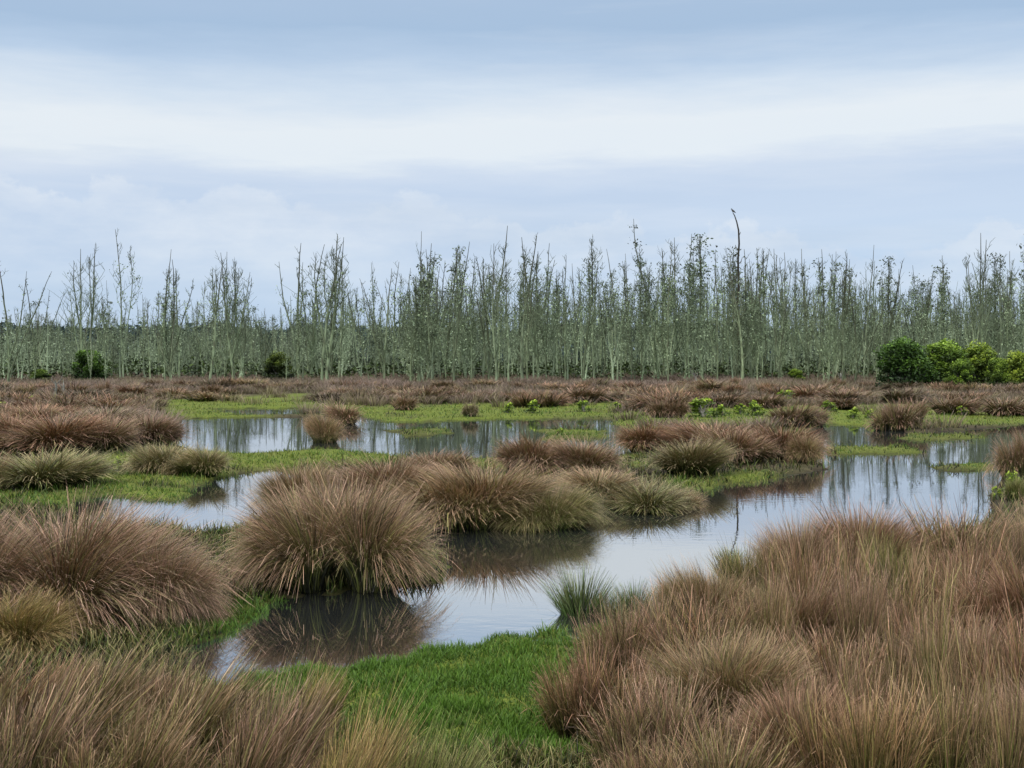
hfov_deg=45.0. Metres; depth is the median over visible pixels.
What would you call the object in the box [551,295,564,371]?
dead tree
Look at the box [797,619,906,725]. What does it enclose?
rush tussock
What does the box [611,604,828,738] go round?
rush tussock
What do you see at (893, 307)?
dead tree
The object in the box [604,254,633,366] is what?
dead tree
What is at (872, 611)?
rush tussock
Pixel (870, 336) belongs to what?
dead tree
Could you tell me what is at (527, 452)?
rush tussock
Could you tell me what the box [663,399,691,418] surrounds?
rush tussock
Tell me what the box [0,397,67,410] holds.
rush tussock
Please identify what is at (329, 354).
dead tree
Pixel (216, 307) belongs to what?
dead tree
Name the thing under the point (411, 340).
dead tree
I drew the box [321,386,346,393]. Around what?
rush tussock
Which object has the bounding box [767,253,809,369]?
dead tree
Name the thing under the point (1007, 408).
rush tussock
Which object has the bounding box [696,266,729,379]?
dead tree
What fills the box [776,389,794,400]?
shrub
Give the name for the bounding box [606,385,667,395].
rush tussock
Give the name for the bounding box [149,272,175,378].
dead tree
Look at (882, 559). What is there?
rush tussock
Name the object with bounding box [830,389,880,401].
rush tussock
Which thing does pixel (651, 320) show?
dead tree
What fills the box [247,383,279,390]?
rush tussock
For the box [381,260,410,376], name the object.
dead tree
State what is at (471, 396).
rush tussock
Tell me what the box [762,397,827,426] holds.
rush tussock
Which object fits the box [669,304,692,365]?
dead tree
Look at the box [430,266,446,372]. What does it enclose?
dead tree
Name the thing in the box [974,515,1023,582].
rush tussock
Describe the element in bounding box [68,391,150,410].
rush tussock
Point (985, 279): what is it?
dead tree
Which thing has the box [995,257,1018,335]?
dead tree
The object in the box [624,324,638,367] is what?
dead tree
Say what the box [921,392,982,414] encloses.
rush tussock
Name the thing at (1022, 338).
dead tree
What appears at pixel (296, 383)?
rush tussock
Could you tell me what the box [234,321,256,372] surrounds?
dead tree
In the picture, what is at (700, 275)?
dead tree
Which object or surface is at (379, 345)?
dead tree
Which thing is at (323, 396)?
rush tussock
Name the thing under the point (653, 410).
rush tussock
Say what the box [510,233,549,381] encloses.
dead tree
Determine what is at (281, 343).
dead tree
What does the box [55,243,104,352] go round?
dead tree
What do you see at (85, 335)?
dead tree
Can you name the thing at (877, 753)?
rush tussock
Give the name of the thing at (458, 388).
rush tussock
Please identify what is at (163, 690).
rush tussock
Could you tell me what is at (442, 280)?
dead tree
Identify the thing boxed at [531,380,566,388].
rush tussock
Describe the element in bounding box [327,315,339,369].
dead tree
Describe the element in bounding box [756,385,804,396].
rush tussock
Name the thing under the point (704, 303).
dead tree
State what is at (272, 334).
dead tree
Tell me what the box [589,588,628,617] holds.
rush tussock
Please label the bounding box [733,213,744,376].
dead tree
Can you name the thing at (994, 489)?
shrub
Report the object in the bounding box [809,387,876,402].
rush tussock
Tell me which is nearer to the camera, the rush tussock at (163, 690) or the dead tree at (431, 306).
the rush tussock at (163, 690)
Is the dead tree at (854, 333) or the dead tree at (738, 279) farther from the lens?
the dead tree at (854, 333)
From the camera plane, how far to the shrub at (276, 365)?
117.48 m
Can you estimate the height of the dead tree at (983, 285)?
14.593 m
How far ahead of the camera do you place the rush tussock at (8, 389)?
78.41 m
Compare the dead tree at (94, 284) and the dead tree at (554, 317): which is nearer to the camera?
the dead tree at (554, 317)
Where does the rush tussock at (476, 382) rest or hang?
on the ground at (536, 415)
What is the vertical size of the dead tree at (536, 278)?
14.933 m
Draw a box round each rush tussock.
[0,379,28,389]
[0,384,18,394]
[0,388,31,400]
[0,396,13,402]
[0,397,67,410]
[0,399,90,423]
[0,401,33,415]
[0,404,59,451]
[0,407,127,453]
[0,442,129,491]
[0,450,13,489]
[0,483,252,643]
[0,486,71,606]
[0,577,109,662]
[0,637,67,730]
[0,640,167,767]
[0,649,107,767]
[10,384,38,394]
[10,393,37,401]
[12,381,51,390]
[13,649,113,711]
[22,392,118,400]
[24,400,61,409]
[26,392,96,409]
[28,387,92,402]
[30,670,238,767]
[41,399,157,423]
[47,380,90,393]
[49,627,166,730]
[60,386,118,397]
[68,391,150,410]
[70,407,152,450]
[74,393,124,403]
[84,404,157,414]
[86,529,238,631]
[86,633,276,767]
[87,391,124,398]
[88,392,131,402]
[93,380,111,391]
[109,409,205,444]
[112,382,154,398]
[113,391,135,397]
[114,644,206,723]
[117,437,201,474]
[123,394,173,405]
[124,403,171,414]
[130,383,163,392]
[143,378,162,385]
[148,386,202,398]
[155,675,340,767]
[156,440,235,476]
[163,653,284,717]
[167,382,201,387]
[168,380,196,387]
[173,389,244,401]
[195,378,231,389]
[199,380,223,393]
[205,455,463,602]
[209,376,242,386]
[213,645,352,767]
[220,385,237,395]
[229,385,249,393]
[232,376,268,386]
[234,660,263,678]
[235,453,341,520]
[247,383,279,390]
[257,381,288,384]
[266,382,292,388]
[280,653,358,744]
[283,381,311,385]
[293,703,421,767]
[297,381,318,388]
[298,389,349,400]
[300,408,350,443]
[310,669,435,767]
[319,401,365,424]
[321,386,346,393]
[321,449,457,510]
[329,378,364,387]
[335,383,353,392]
[345,386,385,402]
[350,452,591,532]
[360,381,385,386]
[373,381,420,390]
[376,701,451,767]
[380,392,415,403]
[383,388,423,395]
[386,384,457,400]
[390,393,421,410]
[395,445,483,476]
[401,386,431,392]
[401,707,503,767]
[419,393,449,403]
[423,386,454,391]
[424,385,468,398]
[429,380,456,388]
[446,383,469,391]
[455,389,498,400]
[456,391,490,401]
[460,400,479,416]
[461,379,504,387]
[483,474,616,533]
[485,427,570,475]
[497,390,527,400]
[505,387,563,407]
[507,381,536,387]
[516,389,575,405]
[523,624,665,747]
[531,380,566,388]
[536,558,626,617]
[541,431,635,473]
[542,383,593,390]
[548,461,653,500]
[558,383,614,402]
[565,583,678,688]
[569,645,767,767]
[574,378,592,388]
[576,377,612,386]
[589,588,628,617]
[589,714,702,767]
[593,384,617,391]
[595,469,705,516]
[601,389,621,400]
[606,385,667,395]
[606,419,677,453]
[608,381,649,388]
[609,390,637,400]
[610,571,790,673]
[610,576,659,610]
[611,399,645,410]
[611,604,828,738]
[613,384,660,391]
[615,572,746,641]
[617,387,707,410]
[629,432,745,476]
[630,382,655,389]
[630,690,822,767]
[636,384,712,399]
[640,549,767,630]
[642,397,674,417]
[644,417,761,450]
[647,382,690,388]
[653,390,677,399]
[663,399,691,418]
[664,484,712,510]
[674,378,710,386]
[684,387,719,394]
[686,418,788,463]
[689,379,732,392]
[689,619,840,688]
[693,376,716,383]
[700,392,750,406]
[700,530,816,596]
[707,387,755,398]
[708,571,772,605]
[708,658,895,767]
[712,544,743,563]
[713,551,904,664]
[716,417,840,462]
[716,553,806,654]
[719,380,747,393]
[728,376,744,383]
[736,504,865,588]
[738,391,793,408]
[747,511,876,610]
[751,391,765,397]
[753,599,934,699]
[755,381,771,392]
[755,382,783,389]
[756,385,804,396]
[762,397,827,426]
[773,643,971,767]
[778,381,827,389]
[780,430,829,463]
[787,384,826,400]
[791,486,949,574]
[794,380,847,391]
[794,527,1019,643]
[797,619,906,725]
[801,403,833,426]
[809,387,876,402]
[810,395,865,409]
[823,536,911,667]
[824,514,940,598]
[830,376,846,385]
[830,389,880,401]
[830,668,1021,766]
[837,387,875,396]
[840,554,966,644]
[850,517,916,600]
[852,483,1023,575]
[859,381,878,387]
[864,393,928,430]
[865,594,1023,710]
[866,547,999,728]
[873,388,929,402]
[876,381,924,390]
[877,384,940,401]
[881,593,1023,657]
[897,395,932,424]
[900,609,1023,767]
[904,535,988,614]
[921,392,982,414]
[921,541,982,579]
[923,519,1023,594]
[926,382,960,387]
[926,520,1023,653]
[929,390,953,396]
[933,395,986,414]
[937,390,989,402]
[938,381,963,392]
[946,557,1023,708]
[947,657,1023,746]
[958,391,1002,396]
[959,382,994,392]
[967,487,1023,558]
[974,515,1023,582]
[975,392,1023,416]
[983,421,1023,477]
[983,538,1023,599]
[990,381,1023,393]
[1001,474,1023,501]
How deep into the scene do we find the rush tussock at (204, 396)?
72.60 m
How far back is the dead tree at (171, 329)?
129.84 m
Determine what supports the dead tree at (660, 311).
on the ground at (536, 415)
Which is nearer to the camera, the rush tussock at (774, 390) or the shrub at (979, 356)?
the rush tussock at (774, 390)
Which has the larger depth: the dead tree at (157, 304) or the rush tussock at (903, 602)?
the dead tree at (157, 304)
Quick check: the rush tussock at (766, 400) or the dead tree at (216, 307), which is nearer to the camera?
the rush tussock at (766, 400)
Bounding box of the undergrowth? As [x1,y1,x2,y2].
[0,350,997,379]
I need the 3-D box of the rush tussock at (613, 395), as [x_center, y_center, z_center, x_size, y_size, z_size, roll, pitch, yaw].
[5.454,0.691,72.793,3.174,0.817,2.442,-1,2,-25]
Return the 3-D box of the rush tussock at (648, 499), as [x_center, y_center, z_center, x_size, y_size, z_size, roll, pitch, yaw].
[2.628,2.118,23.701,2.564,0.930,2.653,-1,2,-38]
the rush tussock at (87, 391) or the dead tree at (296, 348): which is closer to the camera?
the rush tussock at (87, 391)
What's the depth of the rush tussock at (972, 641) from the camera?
9.48 m
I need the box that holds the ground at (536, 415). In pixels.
[0,353,1023,767]
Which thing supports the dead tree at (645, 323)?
on the ground at (536, 415)
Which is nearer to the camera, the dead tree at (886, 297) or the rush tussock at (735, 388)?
the rush tussock at (735, 388)
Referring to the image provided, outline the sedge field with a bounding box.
[0,370,1023,431]
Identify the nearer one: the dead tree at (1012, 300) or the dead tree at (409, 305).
the dead tree at (1012, 300)
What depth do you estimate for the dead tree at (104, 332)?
111.22 m
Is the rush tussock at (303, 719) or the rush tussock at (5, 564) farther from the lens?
the rush tussock at (5, 564)
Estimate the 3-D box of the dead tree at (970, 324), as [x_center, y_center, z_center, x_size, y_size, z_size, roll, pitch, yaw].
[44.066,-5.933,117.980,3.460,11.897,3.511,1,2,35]
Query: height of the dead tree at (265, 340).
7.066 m
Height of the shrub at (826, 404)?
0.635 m
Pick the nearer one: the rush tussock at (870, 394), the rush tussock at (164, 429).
the rush tussock at (164, 429)
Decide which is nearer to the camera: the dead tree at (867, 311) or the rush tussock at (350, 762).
the rush tussock at (350, 762)
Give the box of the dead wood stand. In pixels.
[0,261,1023,379]
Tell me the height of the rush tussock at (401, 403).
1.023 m
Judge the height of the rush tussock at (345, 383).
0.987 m
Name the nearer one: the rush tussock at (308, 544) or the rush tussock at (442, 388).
the rush tussock at (308, 544)
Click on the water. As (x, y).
(497, 584)
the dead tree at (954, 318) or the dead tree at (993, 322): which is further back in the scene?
the dead tree at (993, 322)
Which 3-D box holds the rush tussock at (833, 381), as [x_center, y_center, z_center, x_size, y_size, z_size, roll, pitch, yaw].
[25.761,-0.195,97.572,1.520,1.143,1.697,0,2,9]
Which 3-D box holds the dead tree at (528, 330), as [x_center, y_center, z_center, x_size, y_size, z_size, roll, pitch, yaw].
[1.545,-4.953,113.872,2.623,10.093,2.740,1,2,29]
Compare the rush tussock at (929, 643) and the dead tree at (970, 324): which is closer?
the rush tussock at (929, 643)
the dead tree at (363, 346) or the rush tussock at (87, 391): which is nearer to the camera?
the rush tussock at (87, 391)
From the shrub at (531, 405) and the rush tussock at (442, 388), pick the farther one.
the rush tussock at (442, 388)
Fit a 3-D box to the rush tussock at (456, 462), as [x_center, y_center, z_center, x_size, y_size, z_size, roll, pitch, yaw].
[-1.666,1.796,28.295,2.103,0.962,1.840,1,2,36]
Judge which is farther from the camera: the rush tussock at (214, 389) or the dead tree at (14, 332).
the dead tree at (14, 332)
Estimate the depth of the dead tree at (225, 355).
124.64 m
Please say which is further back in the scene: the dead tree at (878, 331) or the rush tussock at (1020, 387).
the dead tree at (878, 331)
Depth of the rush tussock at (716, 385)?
86.59 m
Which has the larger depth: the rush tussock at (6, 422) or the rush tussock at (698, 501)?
the rush tussock at (6, 422)
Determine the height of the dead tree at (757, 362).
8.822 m
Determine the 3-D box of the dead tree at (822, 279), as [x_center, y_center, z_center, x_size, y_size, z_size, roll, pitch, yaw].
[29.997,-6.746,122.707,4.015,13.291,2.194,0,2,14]
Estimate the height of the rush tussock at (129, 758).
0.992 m
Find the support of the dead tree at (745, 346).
on the ground at (536, 415)
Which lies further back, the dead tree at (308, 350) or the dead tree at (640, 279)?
the dead tree at (308, 350)
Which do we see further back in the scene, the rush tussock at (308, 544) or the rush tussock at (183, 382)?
the rush tussock at (183, 382)
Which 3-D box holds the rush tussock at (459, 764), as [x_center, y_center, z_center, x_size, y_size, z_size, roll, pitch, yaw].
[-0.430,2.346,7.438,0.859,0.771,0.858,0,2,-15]
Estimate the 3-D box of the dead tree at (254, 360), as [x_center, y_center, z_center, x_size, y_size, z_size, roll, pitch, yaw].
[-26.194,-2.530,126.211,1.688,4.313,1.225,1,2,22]
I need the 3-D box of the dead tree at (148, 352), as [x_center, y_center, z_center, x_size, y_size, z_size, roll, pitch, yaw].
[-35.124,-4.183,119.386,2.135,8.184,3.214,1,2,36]
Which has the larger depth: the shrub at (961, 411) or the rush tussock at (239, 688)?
the shrub at (961, 411)
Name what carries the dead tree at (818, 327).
on the ground at (536, 415)
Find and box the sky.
[0,0,1023,350]
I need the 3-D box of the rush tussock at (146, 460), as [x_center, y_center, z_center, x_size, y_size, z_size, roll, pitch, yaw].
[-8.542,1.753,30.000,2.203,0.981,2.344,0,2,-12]
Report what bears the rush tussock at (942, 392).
on the ground at (536, 415)
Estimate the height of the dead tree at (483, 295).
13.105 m
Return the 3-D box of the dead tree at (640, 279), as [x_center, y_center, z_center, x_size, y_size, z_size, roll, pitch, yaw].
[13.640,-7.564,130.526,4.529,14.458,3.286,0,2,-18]
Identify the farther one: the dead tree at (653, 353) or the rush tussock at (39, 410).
the dead tree at (653, 353)
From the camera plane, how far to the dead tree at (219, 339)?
127.97 m
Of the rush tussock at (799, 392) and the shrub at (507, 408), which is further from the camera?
the rush tussock at (799, 392)
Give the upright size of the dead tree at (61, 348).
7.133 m
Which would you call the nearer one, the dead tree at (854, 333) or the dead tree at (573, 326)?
the dead tree at (854, 333)
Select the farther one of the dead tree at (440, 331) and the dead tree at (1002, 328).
the dead tree at (440, 331)
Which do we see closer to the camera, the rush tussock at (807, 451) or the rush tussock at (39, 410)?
the rush tussock at (807, 451)
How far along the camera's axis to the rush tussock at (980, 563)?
13.38 m
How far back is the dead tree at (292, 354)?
134.62 m
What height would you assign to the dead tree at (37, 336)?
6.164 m
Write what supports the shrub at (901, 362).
on the ground at (536, 415)
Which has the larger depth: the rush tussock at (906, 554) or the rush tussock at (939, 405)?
the rush tussock at (939, 405)
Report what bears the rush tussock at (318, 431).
in the water
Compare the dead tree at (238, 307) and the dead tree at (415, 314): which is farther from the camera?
the dead tree at (238, 307)
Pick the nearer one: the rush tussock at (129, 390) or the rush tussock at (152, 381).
the rush tussock at (129, 390)
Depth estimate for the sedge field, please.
88.45 m
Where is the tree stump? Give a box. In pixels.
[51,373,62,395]
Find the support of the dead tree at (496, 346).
on the ground at (536, 415)
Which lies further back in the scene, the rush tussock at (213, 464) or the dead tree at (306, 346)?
the dead tree at (306, 346)
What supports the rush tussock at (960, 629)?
on the ground at (536, 415)
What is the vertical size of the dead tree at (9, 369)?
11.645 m
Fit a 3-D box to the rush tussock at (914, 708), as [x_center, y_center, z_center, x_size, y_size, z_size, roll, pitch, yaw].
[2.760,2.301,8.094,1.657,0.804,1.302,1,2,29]
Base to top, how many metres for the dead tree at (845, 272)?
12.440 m
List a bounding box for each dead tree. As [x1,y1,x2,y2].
[0,261,50,380]
[0,323,5,377]
[5,307,23,370]
[24,322,36,376]
[24,322,42,378]
[26,285,63,373]
[26,317,43,367]
[30,305,60,368]
[43,321,74,372]
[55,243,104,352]
[60,249,110,371]
[64,330,72,374]
[65,317,76,364]
[73,332,87,364]
[82,300,116,378]
[82,320,89,354]
[84,323,98,378]
[90,300,109,350]
[93,280,116,367]
[93,319,101,353]
[96,308,116,355]
[106,324,117,373]
[108,228,142,376]
[108,305,128,362]
[135,301,158,378]
[136,295,151,371]
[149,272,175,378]
[151,308,177,380]
[154,254,172,374]
[158,268,192,377]
[159,260,194,370]
[162,296,185,375]
[164,340,178,379]
[184,301,208,376]
[187,340,193,375]
[192,311,210,361]
[195,271,221,355]
[198,256,231,379]
[205,320,233,377]
[208,260,240,375]
[209,309,227,378]
[210,251,256,379]
[219,331,231,377]
[221,310,242,365]
[223,258,253,378]
[224,263,251,359]
[226,313,250,373]
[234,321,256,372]
[235,320,254,365]
[245,339,260,377]
[247,317,275,373]
[257,317,274,375]
[257,330,272,370]
[266,316,273,354]
[269,321,288,373]
[276,245,307,375]
[283,233,352,379]
[283,344,293,377]
[286,322,293,365]
[292,327,308,378]
[296,244,325,377]
[299,310,316,375]
[302,323,316,369]
[307,244,346,380]
[314,238,352,376]
[319,331,325,367]
[326,255,355,377]
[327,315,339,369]
[327,322,338,373]
[344,280,366,370]
[347,287,375,378]
[359,268,394,378]
[366,309,387,377]
[375,268,410,371]
[375,322,384,364]
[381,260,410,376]
[397,299,408,368]
[398,265,429,380]
[399,291,414,375]
[401,276,421,381]
[403,272,426,379]
[407,252,433,380]
[407,279,422,377]
[407,281,434,375]
[410,281,426,379]
[411,231,459,376]
[418,243,457,378]
[422,252,448,378]
[423,279,441,342]
[430,249,469,373]
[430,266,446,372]
[430,285,443,373]
[433,291,469,379]
[442,250,473,371]
[448,245,472,367]
[449,242,470,381]
[450,248,464,367]
[451,258,485,378]
[457,281,481,377]
[460,275,491,365]
[469,242,523,380]
[471,256,504,375]
[472,226,519,375]
[472,279,489,371]
[473,291,498,378]
[475,288,488,366]
[478,267,498,348]
[482,262,526,381]
[487,268,514,378]
[508,237,556,378]
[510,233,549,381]
[511,276,528,378]
[513,257,543,370]
[517,289,529,370]
[519,275,544,378]
[522,300,532,365]
[524,253,556,369]
[525,243,563,377]
[531,290,548,373]
[535,261,557,373]
[550,271,568,372]
[551,257,593,380]
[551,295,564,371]
[552,314,568,376]
[558,272,580,368]
[561,268,586,368]
[567,292,584,361]
[569,236,606,380]
[569,265,600,378]
[578,257,600,364]
[593,288,621,378]
[594,311,609,373]
[598,272,633,377]
[604,249,627,380]
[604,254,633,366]
[610,266,669,378]
[617,293,635,378]
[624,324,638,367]
[625,247,657,374]
[627,219,659,379]
[627,267,658,375]
[635,273,653,379]
[638,249,678,376]
[642,271,659,372]
[646,322,661,377]
[649,247,685,380]
[649,259,677,358]
[652,261,672,375]
[656,237,691,375]
[658,251,684,373]
[659,238,710,378]
[669,258,699,379]
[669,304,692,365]
[673,298,695,365]
[674,234,701,379]
[675,287,705,375]
[680,232,717,379]
[695,282,709,375]
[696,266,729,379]
[702,251,723,374]
[709,246,742,376]
[714,273,735,373]
[714,285,750,377]
[718,247,746,376]
[721,255,769,373]
[722,263,753,380]
[724,290,736,366]
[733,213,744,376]
[733,250,762,376]
[735,251,772,356]
[741,249,772,379]
[743,247,767,375]
[743,269,755,357]
[746,259,776,378]
[747,291,767,379]
[747,308,771,373]
[750,250,780,373]
[758,248,797,373]
[763,287,794,369]
[766,258,793,350]
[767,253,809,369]
[770,253,802,377]
[777,278,810,367]
[777,306,791,379]
[779,304,794,378]
[783,259,808,375]
[788,249,822,351]
[795,286,819,377]
[796,249,832,376]
[799,267,821,370]
[799,284,835,370]
[810,301,834,379]
[813,285,834,343]
[816,254,839,374]
[820,255,844,379]
[823,260,852,368]
[823,289,850,378]
[825,276,856,380]
[828,249,867,379]
[832,279,857,374]
[837,268,858,374]
[837,297,854,372]
[837,303,847,373]
[841,259,860,373]
[844,299,862,374]
[844,319,860,374]
[845,249,884,377]
[848,292,887,380]
[857,313,880,375]
[858,280,877,358]
[859,305,875,367]
[864,305,886,376]
[868,272,886,374]
[868,300,887,379]
[875,261,906,375]
[876,256,902,375]
[878,319,894,374]
[885,302,901,340]
[892,277,938,343]
[902,291,932,347]
[907,265,924,359]
[907,272,940,351]
[908,281,935,343]
[908,295,923,343]
[914,289,933,356]
[923,300,938,344]
[931,259,956,342]
[931,263,951,341]
[938,300,966,347]
[945,274,961,343]
[949,234,1003,345]
[952,298,979,347]
[956,244,1002,349]
[956,264,989,346]
[964,306,977,344]
[968,269,997,348]
[978,298,994,346]
[983,251,1019,336]
[986,252,1005,355]
[986,255,1017,359]
[986,286,998,349]
[986,295,1005,353]
[991,270,1020,358]
[993,253,1023,350]
[994,287,1016,357]
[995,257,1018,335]
[1002,272,1021,353]
[1006,258,1019,341]
[1006,290,1022,351]
[1009,245,1023,352]
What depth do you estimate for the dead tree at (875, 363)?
123.16 m
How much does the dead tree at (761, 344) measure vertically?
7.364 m
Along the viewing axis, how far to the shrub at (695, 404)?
55.04 m
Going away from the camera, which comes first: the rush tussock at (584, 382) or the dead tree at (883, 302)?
the rush tussock at (584, 382)
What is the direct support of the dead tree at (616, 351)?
on the ground at (536, 415)
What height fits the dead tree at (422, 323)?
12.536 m
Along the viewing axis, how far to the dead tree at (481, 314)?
148.16 m
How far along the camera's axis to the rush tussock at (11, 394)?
70.38 m
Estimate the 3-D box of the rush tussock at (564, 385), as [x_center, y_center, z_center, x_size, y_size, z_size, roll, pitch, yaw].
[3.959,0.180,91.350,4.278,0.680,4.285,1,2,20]
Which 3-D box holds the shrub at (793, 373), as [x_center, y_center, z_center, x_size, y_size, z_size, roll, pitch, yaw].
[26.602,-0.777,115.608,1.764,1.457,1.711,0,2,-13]
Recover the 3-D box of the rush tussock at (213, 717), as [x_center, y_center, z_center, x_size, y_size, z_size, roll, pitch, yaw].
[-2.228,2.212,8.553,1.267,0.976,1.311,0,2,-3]
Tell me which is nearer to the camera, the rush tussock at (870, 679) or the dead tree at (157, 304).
the rush tussock at (870, 679)
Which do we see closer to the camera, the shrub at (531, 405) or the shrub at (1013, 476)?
the shrub at (1013, 476)
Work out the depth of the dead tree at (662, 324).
126.10 m
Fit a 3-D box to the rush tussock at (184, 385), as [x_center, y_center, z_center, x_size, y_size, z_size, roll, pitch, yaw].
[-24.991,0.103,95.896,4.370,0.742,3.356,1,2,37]
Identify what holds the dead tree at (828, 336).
on the ground at (536, 415)
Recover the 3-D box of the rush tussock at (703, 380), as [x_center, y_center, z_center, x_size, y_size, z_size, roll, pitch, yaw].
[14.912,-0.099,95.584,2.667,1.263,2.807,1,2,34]
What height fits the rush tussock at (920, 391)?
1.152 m
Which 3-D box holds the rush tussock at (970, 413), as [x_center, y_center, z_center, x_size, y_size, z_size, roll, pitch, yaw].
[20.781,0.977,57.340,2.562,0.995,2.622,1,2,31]
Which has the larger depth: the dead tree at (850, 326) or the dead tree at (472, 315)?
the dead tree at (472, 315)
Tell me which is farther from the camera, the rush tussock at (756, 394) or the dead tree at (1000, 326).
the dead tree at (1000, 326)
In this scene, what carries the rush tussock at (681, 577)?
on the ground at (536, 415)
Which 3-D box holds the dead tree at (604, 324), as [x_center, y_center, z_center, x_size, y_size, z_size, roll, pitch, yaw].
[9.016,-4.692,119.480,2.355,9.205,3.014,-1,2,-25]
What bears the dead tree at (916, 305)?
on the ground at (536, 415)
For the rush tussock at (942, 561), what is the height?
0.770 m
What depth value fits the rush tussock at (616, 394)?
72.94 m
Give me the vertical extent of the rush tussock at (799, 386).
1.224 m
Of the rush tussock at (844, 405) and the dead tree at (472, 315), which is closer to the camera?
the rush tussock at (844, 405)
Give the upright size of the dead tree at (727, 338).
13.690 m
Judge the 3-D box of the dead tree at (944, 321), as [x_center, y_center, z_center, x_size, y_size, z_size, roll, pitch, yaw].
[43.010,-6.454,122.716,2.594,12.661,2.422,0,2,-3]
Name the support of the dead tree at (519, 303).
on the ground at (536, 415)
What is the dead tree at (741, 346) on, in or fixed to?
on the ground at (536, 415)
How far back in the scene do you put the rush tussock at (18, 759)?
7.76 m
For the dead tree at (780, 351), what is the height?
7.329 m
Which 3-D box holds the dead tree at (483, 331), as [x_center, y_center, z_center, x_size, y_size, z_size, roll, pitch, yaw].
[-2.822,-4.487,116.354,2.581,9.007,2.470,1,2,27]
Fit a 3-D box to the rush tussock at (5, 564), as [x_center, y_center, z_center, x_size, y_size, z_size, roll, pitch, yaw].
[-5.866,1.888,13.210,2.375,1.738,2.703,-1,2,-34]
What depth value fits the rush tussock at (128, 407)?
52.02 m
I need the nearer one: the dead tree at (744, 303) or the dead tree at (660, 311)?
the dead tree at (660, 311)
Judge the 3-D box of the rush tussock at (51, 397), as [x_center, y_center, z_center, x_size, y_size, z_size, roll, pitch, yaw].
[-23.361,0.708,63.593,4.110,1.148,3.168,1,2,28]
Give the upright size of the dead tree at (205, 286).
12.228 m
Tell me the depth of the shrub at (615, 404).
59.67 m
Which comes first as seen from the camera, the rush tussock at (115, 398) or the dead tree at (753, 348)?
the rush tussock at (115, 398)
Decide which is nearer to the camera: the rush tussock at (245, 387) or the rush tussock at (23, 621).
the rush tussock at (23, 621)
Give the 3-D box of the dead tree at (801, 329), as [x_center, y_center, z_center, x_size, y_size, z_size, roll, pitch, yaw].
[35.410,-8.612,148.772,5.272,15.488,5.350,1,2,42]
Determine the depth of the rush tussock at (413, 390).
80.11 m
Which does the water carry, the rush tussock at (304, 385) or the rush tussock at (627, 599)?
the rush tussock at (627, 599)
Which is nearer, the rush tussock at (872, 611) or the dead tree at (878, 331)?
the rush tussock at (872, 611)
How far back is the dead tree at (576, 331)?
145.42 m
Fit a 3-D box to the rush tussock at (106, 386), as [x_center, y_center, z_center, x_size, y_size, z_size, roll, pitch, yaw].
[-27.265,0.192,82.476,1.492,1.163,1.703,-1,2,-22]
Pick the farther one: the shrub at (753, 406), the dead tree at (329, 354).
the dead tree at (329, 354)
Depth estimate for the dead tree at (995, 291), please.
134.00 m
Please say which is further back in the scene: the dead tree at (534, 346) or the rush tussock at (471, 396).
the dead tree at (534, 346)
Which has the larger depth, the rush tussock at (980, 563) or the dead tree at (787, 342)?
the dead tree at (787, 342)
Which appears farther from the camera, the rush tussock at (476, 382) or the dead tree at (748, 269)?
the dead tree at (748, 269)
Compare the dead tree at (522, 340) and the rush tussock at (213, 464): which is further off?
the dead tree at (522, 340)
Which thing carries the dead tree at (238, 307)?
on the ground at (536, 415)
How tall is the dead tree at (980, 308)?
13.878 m
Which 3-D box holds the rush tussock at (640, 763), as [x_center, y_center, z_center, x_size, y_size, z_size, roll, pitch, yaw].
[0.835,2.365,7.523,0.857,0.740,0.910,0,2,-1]
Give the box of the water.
[65,408,1023,683]
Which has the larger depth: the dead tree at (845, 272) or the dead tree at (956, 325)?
the dead tree at (956, 325)
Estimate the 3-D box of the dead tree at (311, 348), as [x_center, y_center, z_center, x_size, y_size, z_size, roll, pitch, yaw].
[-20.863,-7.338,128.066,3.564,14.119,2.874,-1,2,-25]
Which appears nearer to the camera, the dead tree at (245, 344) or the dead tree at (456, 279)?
the dead tree at (245, 344)
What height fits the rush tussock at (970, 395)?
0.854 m
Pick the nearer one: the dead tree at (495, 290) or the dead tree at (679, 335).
the dead tree at (495, 290)
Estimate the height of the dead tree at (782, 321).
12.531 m
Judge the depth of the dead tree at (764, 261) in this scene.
139.40 m
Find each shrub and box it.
[28,368,51,381]
[70,348,111,380]
[111,456,122,473]
[262,351,296,379]
[501,402,515,412]
[522,399,542,412]
[577,400,590,411]
[613,402,624,411]
[688,397,719,416]
[716,404,730,415]
[734,404,745,414]
[746,399,766,415]
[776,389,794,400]
[788,369,805,381]
[821,400,838,411]
[845,407,859,418]
[864,409,873,418]
[873,336,939,389]
[921,338,969,383]
[942,356,975,386]
[956,406,969,414]
[963,339,997,384]
[984,356,1012,386]
[991,486,1003,499]
[1002,471,1020,490]
[1003,349,1023,385]
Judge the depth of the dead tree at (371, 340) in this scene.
114.12 m
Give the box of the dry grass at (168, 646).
[0,408,1023,767]
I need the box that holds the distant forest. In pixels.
[0,317,1021,363]

